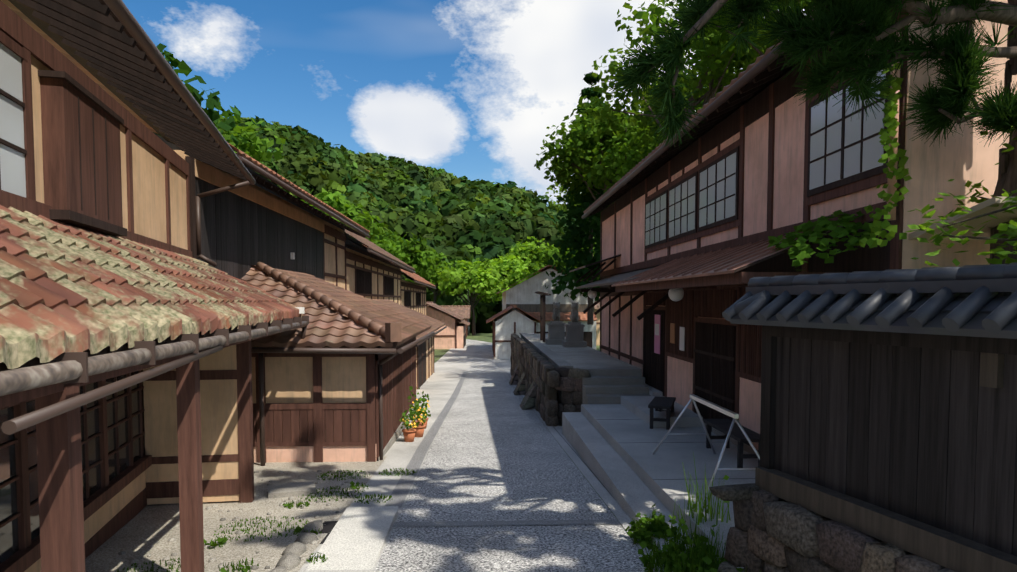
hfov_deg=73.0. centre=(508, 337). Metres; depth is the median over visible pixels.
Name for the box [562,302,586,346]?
komainu
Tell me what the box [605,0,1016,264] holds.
pine tree
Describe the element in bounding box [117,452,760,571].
weedy grass
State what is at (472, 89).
sky
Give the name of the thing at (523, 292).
house
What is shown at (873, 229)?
ivy vine
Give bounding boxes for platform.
[521,334,757,568]
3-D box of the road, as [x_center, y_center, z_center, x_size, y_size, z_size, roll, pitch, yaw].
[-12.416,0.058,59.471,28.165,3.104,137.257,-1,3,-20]
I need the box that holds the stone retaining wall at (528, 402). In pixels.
[509,332,572,409]
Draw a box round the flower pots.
[400,386,430,441]
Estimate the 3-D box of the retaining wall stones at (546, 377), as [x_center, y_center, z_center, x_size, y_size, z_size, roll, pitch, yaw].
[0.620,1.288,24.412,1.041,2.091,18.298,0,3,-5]
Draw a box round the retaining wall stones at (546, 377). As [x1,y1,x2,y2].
[510,333,590,427]
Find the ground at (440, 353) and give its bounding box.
[400,333,654,569]
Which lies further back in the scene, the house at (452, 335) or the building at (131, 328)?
the house at (452, 335)
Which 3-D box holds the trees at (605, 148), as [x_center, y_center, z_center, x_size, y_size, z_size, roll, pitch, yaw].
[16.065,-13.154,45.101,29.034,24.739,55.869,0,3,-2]
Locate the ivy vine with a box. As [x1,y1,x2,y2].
[767,63,911,267]
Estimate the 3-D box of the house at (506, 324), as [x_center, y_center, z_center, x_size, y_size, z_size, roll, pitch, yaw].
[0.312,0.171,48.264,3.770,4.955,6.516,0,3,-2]
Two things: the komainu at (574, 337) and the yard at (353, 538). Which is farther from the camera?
the komainu at (574, 337)
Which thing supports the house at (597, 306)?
on the ground at (440, 353)
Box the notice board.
[535,291,550,341]
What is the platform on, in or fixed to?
on the ground at (440, 353)
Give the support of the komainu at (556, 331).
on the platform
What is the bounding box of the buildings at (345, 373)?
[153,132,446,465]
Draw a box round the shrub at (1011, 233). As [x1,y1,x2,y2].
[906,126,1016,265]
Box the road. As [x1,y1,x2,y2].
[298,339,685,571]
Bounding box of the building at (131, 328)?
[0,0,308,571]
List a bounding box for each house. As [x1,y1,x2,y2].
[426,301,469,348]
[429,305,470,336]
[486,304,539,358]
[496,265,596,348]
[594,296,599,344]
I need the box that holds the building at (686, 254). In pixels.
[569,0,1016,453]
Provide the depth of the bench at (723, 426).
9.37 m
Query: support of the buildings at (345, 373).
on the ground at (440, 353)
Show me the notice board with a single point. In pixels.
(543, 295)
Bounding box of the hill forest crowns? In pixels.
[221,115,599,332]
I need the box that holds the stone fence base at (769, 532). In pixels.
[709,483,955,571]
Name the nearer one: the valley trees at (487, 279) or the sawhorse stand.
the sawhorse stand
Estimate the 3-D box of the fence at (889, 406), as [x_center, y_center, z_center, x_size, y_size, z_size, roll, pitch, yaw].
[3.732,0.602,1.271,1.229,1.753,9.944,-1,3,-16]
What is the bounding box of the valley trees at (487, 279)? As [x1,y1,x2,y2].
[155,43,599,334]
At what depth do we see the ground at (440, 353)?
59.31 m
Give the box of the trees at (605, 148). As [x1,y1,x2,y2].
[534,0,815,324]
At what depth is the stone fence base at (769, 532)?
5.10 m
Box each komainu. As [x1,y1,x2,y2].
[545,302,565,344]
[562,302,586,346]
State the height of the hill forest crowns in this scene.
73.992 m
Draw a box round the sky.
[122,0,804,205]
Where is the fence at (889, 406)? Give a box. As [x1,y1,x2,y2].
[722,262,1016,571]
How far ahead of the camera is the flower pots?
14.14 m
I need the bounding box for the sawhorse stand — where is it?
[652,394,759,499]
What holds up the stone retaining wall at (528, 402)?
on the ground at (440, 353)
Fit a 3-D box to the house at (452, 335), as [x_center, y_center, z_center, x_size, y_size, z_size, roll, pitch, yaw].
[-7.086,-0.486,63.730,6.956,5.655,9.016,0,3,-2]
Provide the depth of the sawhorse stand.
8.34 m
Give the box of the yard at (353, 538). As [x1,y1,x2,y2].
[85,456,397,571]
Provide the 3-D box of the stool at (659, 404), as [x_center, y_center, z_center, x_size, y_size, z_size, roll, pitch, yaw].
[2.739,1.346,12.235,0.380,0.420,1.150,1,3,18]
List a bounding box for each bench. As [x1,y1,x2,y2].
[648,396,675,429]
[703,419,760,467]

